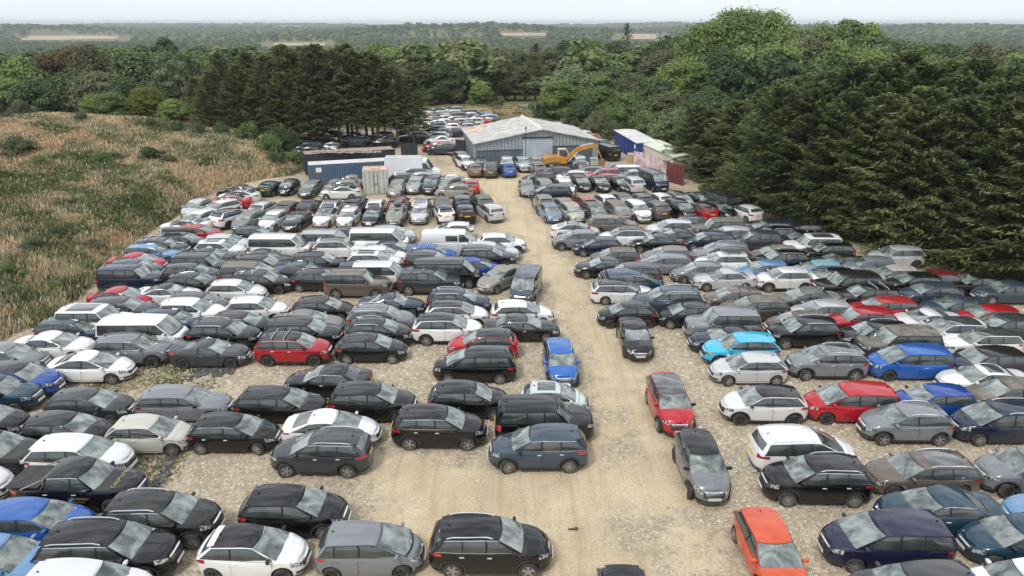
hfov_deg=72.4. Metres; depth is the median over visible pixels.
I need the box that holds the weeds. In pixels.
[0,111,303,340]
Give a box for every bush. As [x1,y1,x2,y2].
[0,111,13,117]
[0,134,41,158]
[0,262,29,280]
[7,98,38,113]
[13,236,44,252]
[28,155,45,162]
[43,281,64,290]
[48,152,66,158]
[50,227,71,238]
[65,173,85,181]
[73,113,88,121]
[80,237,107,250]
[90,152,114,163]
[108,152,124,160]
[136,146,166,159]
[142,117,158,126]
[157,154,179,164]
[159,169,173,174]
[170,121,182,131]
[190,122,206,132]
[212,121,229,133]
[231,121,260,138]
[253,132,283,155]
[264,152,287,165]
[283,151,302,161]
[465,99,474,105]
[494,96,505,105]
[528,101,546,116]
[540,106,557,118]
[560,99,594,126]
[579,119,600,134]
[580,108,609,135]
[600,120,621,139]
[604,106,636,129]
[620,110,657,134]
[635,123,652,137]
[647,121,673,143]
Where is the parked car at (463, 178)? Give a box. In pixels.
[442,174,471,180]
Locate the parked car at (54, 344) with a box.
[13,330,95,359]
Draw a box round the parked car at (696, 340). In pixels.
[686,324,763,350]
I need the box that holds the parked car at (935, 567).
[849,559,976,575]
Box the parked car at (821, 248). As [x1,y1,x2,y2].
[801,241,856,258]
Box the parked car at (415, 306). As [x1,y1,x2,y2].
[358,292,425,315]
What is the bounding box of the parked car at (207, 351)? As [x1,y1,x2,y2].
[168,337,252,368]
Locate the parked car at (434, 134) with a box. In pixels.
[430,131,449,137]
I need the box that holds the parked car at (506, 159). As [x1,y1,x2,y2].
[500,156,513,164]
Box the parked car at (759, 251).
[750,244,795,259]
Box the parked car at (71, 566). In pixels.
[26,557,152,575]
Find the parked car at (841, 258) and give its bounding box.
[810,252,862,264]
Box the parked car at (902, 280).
[883,271,941,290]
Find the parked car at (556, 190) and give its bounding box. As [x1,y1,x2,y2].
[528,183,572,199]
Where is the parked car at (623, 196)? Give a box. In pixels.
[613,192,633,201]
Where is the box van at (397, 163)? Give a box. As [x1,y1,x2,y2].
[384,155,440,177]
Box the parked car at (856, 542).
[816,508,960,573]
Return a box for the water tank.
[589,157,597,164]
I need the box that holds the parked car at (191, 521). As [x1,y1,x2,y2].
[101,487,224,549]
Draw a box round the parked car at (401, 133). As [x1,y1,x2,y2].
[398,127,422,135]
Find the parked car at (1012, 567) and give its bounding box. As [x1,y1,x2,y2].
[971,557,1023,575]
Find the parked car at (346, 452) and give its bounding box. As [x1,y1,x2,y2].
[269,426,373,478]
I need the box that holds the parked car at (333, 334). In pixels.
[262,315,343,346]
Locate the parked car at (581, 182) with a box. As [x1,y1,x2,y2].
[569,174,591,191]
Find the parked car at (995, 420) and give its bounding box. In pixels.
[949,397,1023,446]
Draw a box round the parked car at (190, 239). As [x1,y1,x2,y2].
[158,227,205,250]
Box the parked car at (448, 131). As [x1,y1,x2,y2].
[429,128,452,136]
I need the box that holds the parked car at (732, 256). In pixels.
[693,246,750,267]
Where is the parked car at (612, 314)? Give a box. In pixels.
[596,300,656,328]
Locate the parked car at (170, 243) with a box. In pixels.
[136,235,191,251]
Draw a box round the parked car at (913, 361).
[867,343,957,381]
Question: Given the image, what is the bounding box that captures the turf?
[66,170,307,486]
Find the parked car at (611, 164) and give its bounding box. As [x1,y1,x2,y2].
[603,162,623,166]
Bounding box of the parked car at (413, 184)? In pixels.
[405,176,424,193]
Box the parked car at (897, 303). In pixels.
[849,295,919,312]
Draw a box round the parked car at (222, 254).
[185,247,237,260]
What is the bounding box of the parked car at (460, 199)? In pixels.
[450,194,470,208]
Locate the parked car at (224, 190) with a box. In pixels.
[216,184,259,196]
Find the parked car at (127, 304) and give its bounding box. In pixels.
[89,296,158,312]
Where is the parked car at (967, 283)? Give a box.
[950,272,1006,294]
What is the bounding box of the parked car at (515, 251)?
[467,241,520,258]
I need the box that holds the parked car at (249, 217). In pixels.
[230,209,265,230]
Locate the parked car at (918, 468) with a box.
[865,448,985,493]
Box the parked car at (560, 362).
[542,337,580,386]
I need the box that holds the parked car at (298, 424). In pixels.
[281,408,381,444]
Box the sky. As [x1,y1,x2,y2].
[0,0,1023,24]
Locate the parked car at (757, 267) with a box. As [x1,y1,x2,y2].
[736,259,786,274]
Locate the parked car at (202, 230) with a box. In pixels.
[179,224,223,236]
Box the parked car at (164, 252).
[122,243,183,262]
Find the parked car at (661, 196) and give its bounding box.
[649,192,670,200]
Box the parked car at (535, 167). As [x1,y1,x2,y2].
[528,162,546,173]
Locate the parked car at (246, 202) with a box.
[210,194,252,207]
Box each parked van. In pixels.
[95,313,188,344]
[247,233,311,254]
[301,228,348,246]
[349,227,410,244]
[352,260,402,288]
[413,257,480,288]
[420,228,478,252]
[508,264,542,301]
[598,143,621,160]
[637,167,668,191]
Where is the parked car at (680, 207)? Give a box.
[664,197,696,217]
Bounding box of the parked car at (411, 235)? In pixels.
[375,225,417,241]
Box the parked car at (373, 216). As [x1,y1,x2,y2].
[361,206,385,226]
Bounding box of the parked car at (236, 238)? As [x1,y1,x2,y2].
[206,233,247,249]
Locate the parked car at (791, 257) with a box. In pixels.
[751,248,810,265]
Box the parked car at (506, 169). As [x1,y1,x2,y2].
[498,163,516,176]
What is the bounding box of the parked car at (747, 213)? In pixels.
[733,204,763,222]
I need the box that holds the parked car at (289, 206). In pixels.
[274,200,298,213]
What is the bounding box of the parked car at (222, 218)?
[208,208,246,228]
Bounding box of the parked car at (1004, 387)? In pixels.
[966,376,1023,401]
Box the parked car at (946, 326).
[919,316,986,337]
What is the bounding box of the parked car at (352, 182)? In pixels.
[322,179,360,189]
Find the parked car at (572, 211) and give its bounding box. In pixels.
[561,201,584,221]
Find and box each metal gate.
[401,143,417,154]
[455,139,465,150]
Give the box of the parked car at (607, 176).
[598,173,617,180]
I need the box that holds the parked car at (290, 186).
[277,178,300,195]
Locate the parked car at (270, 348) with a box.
[253,328,334,366]
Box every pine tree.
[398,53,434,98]
[456,41,485,98]
[526,75,554,105]
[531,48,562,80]
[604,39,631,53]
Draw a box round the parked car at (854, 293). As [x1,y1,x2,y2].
[836,281,900,303]
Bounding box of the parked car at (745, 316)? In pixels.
[682,305,762,336]
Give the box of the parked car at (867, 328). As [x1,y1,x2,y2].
[837,318,905,343]
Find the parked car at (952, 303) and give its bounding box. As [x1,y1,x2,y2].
[919,295,988,312]
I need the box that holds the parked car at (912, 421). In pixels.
[856,400,954,445]
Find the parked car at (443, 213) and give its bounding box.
[432,204,455,223]
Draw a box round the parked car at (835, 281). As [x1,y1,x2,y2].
[811,270,882,291]
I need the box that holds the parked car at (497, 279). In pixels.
[476,264,519,293]
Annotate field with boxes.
[21,38,69,39]
[28,36,117,39]
[274,43,324,45]
[501,33,545,35]
[631,34,655,38]
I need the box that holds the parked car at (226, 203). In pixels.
[205,198,242,210]
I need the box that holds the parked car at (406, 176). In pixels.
[388,172,413,183]
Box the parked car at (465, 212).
[453,204,475,222]
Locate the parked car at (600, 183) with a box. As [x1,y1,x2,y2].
[587,175,611,191]
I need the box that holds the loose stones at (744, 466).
[728,461,756,473]
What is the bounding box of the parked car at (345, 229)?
[332,226,352,235]
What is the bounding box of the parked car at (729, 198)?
[703,189,742,206]
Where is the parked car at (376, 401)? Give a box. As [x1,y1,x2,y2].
[327,381,417,421]
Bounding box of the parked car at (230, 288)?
[205,278,268,298]
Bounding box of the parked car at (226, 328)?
[185,317,262,347]
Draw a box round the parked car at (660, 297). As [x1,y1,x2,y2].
[631,284,703,311]
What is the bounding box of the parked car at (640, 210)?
[624,199,651,221]
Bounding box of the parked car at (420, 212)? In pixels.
[408,202,430,223]
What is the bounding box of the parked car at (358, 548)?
[314,520,426,575]
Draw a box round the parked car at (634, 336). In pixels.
[616,316,654,360]
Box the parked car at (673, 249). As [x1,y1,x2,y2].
[640,245,692,261]
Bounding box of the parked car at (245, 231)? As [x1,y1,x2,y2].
[231,225,278,237]
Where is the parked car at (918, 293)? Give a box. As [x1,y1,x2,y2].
[898,281,963,304]
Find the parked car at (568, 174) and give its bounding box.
[556,170,587,177]
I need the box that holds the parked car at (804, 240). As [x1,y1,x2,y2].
[782,233,841,248]
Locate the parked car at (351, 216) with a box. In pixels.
[335,206,361,226]
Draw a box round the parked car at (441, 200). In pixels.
[432,196,450,205]
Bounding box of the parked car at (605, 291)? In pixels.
[589,279,651,304]
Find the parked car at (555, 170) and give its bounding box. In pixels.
[536,166,571,174]
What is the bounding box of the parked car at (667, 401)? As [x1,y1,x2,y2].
[645,371,695,435]
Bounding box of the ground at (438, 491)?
[0,25,1023,575]
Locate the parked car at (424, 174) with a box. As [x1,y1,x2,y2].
[414,171,434,178]
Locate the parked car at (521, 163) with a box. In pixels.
[514,156,530,171]
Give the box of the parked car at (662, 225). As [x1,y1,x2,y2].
[645,219,694,234]
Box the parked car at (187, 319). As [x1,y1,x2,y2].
[141,308,204,328]
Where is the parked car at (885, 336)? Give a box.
[853,324,944,356]
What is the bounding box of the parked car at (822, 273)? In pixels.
[809,267,852,278]
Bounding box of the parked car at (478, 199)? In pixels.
[470,194,493,209]
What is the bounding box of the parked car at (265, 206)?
[248,201,277,211]
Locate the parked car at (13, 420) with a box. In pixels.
[0,404,30,432]
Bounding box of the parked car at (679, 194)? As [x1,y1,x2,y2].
[666,190,693,202]
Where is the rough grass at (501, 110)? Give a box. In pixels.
[465,103,798,218]
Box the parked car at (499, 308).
[490,299,554,321]
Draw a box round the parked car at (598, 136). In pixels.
[588,133,601,138]
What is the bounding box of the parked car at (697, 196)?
[686,191,710,201]
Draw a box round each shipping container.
[302,146,394,174]
[307,158,383,185]
[362,166,388,194]
[614,129,652,154]
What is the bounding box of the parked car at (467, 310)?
[425,299,489,324]
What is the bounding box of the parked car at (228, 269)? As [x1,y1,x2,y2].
[217,261,280,278]
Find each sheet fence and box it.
[633,150,668,173]
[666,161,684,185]
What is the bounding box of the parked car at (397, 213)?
[384,199,407,225]
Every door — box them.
[364,172,386,193]
[522,136,552,160]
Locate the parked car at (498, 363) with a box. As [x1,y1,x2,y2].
[432,345,516,384]
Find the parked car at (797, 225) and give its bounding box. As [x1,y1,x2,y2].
[788,222,814,229]
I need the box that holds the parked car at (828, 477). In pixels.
[758,451,875,507]
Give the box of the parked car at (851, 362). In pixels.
[784,342,870,380]
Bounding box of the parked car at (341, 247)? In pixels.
[312,237,364,257]
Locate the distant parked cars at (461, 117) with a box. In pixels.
[295,106,499,152]
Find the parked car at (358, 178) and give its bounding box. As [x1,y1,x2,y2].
[327,174,362,187]
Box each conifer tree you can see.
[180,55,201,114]
[511,76,534,100]
[520,43,551,100]
[621,23,635,53]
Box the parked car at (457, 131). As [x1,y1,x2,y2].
[449,127,462,136]
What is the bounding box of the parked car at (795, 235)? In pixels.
[781,225,823,242]
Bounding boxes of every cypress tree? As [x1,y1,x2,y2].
[183,77,203,117]
[185,52,251,124]
[188,89,221,126]
[190,71,226,118]
[207,67,241,122]
[213,84,250,130]
[214,65,261,124]
[231,51,261,114]
[232,54,292,127]
[236,76,281,134]
[238,57,266,127]
[246,43,301,126]
[256,72,314,145]
[260,46,285,128]
[263,48,319,125]
[264,43,356,134]
[281,45,319,133]
[281,51,342,140]
[283,72,344,144]
[295,49,381,139]
[295,53,351,133]
[323,46,367,133]
[324,42,374,133]
[324,48,384,135]
[342,53,411,138]
[345,58,390,135]
[347,51,397,134]
[354,65,426,145]
[366,59,404,136]
[384,70,430,134]
[388,75,442,142]
[661,104,725,179]
[683,102,733,176]
[684,100,757,187]
[705,108,782,191]
[711,82,825,218]
[725,87,773,179]
[738,77,806,189]
[740,79,865,224]
[749,72,843,201]
[752,78,789,99]
[764,60,877,209]
[770,90,893,237]
[782,71,817,129]
[809,61,923,220]
[814,92,931,246]
[826,83,984,265]
[842,94,1017,271]
[845,59,974,225]
[857,49,933,127]
[885,91,1023,275]
[889,72,987,227]
[903,76,1021,243]
[917,58,961,125]
[921,108,1023,274]
[934,74,1023,258]
[940,57,1005,91]
[940,113,1023,278]
[957,57,997,82]
[982,64,1023,125]
[998,198,1023,282]
[1010,69,1022,84]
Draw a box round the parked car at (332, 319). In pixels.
[273,309,345,330]
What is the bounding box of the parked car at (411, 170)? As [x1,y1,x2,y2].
[405,168,440,174]
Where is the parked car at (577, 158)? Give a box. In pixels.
[570,155,588,167]
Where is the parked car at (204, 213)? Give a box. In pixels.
[183,208,214,219]
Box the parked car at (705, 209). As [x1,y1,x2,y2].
[690,201,719,218]
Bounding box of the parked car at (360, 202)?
[341,196,368,213]
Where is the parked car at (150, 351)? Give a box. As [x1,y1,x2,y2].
[90,331,172,367]
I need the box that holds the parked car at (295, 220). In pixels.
[282,210,313,231]
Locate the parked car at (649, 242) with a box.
[627,233,684,253]
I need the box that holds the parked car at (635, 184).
[624,176,645,193]
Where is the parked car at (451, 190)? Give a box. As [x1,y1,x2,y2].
[434,183,473,196]
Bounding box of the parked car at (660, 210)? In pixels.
[645,200,671,220]
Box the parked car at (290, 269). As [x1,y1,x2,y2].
[274,260,331,276]
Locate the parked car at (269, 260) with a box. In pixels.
[235,253,288,266]
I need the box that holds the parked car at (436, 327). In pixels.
[412,312,483,345]
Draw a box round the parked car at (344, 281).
[323,267,391,298]
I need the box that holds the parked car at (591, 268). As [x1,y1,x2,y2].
[573,256,632,278]
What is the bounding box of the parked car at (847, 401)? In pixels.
[803,380,900,424]
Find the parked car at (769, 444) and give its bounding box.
[747,424,856,470]
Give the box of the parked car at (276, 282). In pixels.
[230,268,292,294]
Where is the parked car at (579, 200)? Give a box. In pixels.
[572,196,595,206]
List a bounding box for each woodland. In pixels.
[0,21,1023,42]
[0,34,1023,55]
[0,38,1008,94]
[0,46,1023,116]
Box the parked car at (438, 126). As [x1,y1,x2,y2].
[423,125,446,131]
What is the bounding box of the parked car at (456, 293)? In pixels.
[425,286,491,311]
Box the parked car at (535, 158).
[530,155,542,162]
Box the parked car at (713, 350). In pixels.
[700,331,780,362]
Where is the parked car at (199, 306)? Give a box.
[159,297,224,317]
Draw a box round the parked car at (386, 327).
[344,315,413,344]
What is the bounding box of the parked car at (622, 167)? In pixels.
[613,164,639,172]
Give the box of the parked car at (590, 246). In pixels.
[572,236,622,256]
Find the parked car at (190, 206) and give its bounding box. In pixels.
[180,197,211,217]
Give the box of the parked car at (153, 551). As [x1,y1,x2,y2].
[30,516,183,575]
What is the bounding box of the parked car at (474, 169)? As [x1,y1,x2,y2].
[465,163,482,176]
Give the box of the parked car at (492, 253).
[457,244,517,264]
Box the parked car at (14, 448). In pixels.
[0,430,37,476]
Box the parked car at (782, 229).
[759,224,796,235]
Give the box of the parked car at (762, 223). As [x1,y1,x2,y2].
[746,218,792,230]
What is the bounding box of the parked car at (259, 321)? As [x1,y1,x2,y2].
[213,310,270,332]
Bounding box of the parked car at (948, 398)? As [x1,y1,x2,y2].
[895,383,977,416]
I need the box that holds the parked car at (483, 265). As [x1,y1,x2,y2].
[460,256,499,276]
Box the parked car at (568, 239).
[551,229,598,250]
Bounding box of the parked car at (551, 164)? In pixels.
[545,162,560,167]
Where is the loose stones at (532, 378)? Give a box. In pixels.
[2,222,1023,575]
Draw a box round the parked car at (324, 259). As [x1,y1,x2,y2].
[290,251,344,267]
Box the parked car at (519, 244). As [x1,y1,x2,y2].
[478,232,526,252]
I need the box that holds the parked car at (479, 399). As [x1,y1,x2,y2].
[427,379,506,420]
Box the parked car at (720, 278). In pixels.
[690,267,756,291]
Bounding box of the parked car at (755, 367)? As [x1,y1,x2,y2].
[708,351,787,386]
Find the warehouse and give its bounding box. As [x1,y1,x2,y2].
[461,115,600,166]
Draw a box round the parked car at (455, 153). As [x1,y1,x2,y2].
[453,151,468,161]
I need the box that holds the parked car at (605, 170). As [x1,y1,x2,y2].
[587,167,620,175]
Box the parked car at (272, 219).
[258,209,288,230]
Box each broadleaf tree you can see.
[0,55,57,113]
[0,65,24,91]
[0,76,20,113]
[0,76,60,111]
[28,76,80,112]
[29,50,72,78]
[42,68,92,112]
[53,45,81,73]
[59,71,125,112]
[65,43,111,74]
[76,44,136,71]
[76,93,105,114]
[93,91,134,114]
[96,76,150,114]
[106,50,174,97]
[123,86,170,117]
[143,80,179,100]
[147,49,193,100]
[149,36,181,65]
[154,98,192,120]
[173,60,199,95]
[178,66,239,119]
[264,126,303,151]
[365,42,396,54]
[375,46,407,84]
[421,88,441,104]
[422,60,470,102]
[445,88,465,103]
[446,36,477,93]
[464,53,513,100]
[466,83,494,103]
[486,45,533,99]
[492,66,534,100]
[537,79,583,115]
[538,65,601,108]
[539,39,585,76]
[572,85,619,122]
[573,70,615,100]
[581,36,602,48]
[594,64,632,91]
[597,42,614,48]
[602,90,647,121]
[612,73,645,96]
[624,76,679,106]
[629,90,684,122]
[633,48,677,77]
[640,31,687,75]
[646,108,691,145]
[655,56,697,93]
[661,18,738,61]
[666,95,714,127]
[671,31,692,57]
[671,61,724,102]
[685,86,735,133]
[692,5,786,54]
[695,46,740,86]
[717,43,765,89]
[742,7,802,47]
[754,39,807,71]
[775,23,830,50]
[788,36,833,72]
[802,20,841,43]
[804,38,859,74]
[832,17,865,50]
[845,44,893,66]
[848,22,894,50]
[854,35,908,51]
[887,43,930,56]
[903,40,946,56]
[924,55,955,63]
[925,41,966,59]
[963,42,1012,59]
[982,46,1023,58]
[992,55,1016,66]
[998,51,1023,63]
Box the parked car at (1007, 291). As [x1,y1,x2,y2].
[970,279,1023,302]
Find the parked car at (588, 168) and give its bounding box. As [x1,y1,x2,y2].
[574,165,602,172]
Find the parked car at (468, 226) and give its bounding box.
[433,221,474,234]
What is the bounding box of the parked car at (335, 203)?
[319,199,343,212]
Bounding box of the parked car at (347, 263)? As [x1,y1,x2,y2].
[339,260,355,266]
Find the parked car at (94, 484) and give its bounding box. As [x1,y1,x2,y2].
[4,456,149,510]
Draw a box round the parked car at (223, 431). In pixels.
[185,411,280,455]
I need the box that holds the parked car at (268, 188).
[257,180,281,195]
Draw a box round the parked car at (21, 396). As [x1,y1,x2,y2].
[0,374,45,409]
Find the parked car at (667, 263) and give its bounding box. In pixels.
[637,253,691,273]
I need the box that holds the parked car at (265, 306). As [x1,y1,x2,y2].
[224,295,290,318]
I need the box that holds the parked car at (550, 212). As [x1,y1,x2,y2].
[538,202,563,222]
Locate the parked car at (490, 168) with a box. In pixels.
[482,161,498,176]
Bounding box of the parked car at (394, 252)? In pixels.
[361,245,405,259]
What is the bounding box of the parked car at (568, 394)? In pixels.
[520,381,589,408]
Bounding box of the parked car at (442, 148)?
[426,142,455,154]
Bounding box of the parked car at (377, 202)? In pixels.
[365,199,387,209]
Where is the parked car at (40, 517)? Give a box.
[0,497,96,540]
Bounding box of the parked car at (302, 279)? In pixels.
[290,268,327,292]
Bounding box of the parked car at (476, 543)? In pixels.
[428,512,552,575]
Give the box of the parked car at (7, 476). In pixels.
[0,466,14,498]
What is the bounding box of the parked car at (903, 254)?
[866,245,926,268]
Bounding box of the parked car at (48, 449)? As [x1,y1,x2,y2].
[20,433,137,468]
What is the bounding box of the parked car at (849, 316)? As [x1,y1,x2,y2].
[827,305,898,327]
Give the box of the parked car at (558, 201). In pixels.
[553,197,571,209]
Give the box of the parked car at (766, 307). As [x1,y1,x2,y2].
[719,295,790,319]
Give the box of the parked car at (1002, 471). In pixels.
[973,446,1023,498]
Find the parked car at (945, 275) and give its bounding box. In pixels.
[922,269,961,281]
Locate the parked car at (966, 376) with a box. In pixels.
[933,363,1023,387]
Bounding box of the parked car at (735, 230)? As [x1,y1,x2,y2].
[713,225,749,236]
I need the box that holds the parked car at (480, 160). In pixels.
[474,157,486,168]
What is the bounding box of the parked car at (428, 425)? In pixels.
[391,403,487,450]
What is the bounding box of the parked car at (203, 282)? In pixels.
[164,271,219,291]
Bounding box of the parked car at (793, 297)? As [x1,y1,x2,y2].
[774,286,841,306]
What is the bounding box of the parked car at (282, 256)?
[235,248,293,261]
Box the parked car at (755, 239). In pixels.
[735,229,782,249]
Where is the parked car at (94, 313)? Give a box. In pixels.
[54,303,131,324]
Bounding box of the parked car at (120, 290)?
[86,285,155,303]
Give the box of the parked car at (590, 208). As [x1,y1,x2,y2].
[581,201,607,218]
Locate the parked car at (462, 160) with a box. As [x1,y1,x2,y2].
[455,154,474,169]
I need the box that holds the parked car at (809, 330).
[766,314,842,349]
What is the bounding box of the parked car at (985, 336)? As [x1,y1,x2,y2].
[943,327,1023,352]
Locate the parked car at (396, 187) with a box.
[386,179,406,196]
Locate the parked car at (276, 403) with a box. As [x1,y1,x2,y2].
[231,385,327,421]
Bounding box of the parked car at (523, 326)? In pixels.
[484,313,560,341]
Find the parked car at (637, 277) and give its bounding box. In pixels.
[601,268,664,288]
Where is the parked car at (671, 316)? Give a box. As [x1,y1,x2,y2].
[657,301,710,328]
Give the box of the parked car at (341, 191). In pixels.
[318,184,361,199]
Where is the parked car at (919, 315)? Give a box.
[894,307,959,323]
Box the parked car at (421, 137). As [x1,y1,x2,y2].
[399,131,429,143]
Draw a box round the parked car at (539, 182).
[533,178,552,188]
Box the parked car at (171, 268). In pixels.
[161,261,218,279]
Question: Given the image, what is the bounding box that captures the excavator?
[542,143,605,169]
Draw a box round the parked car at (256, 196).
[217,188,261,202]

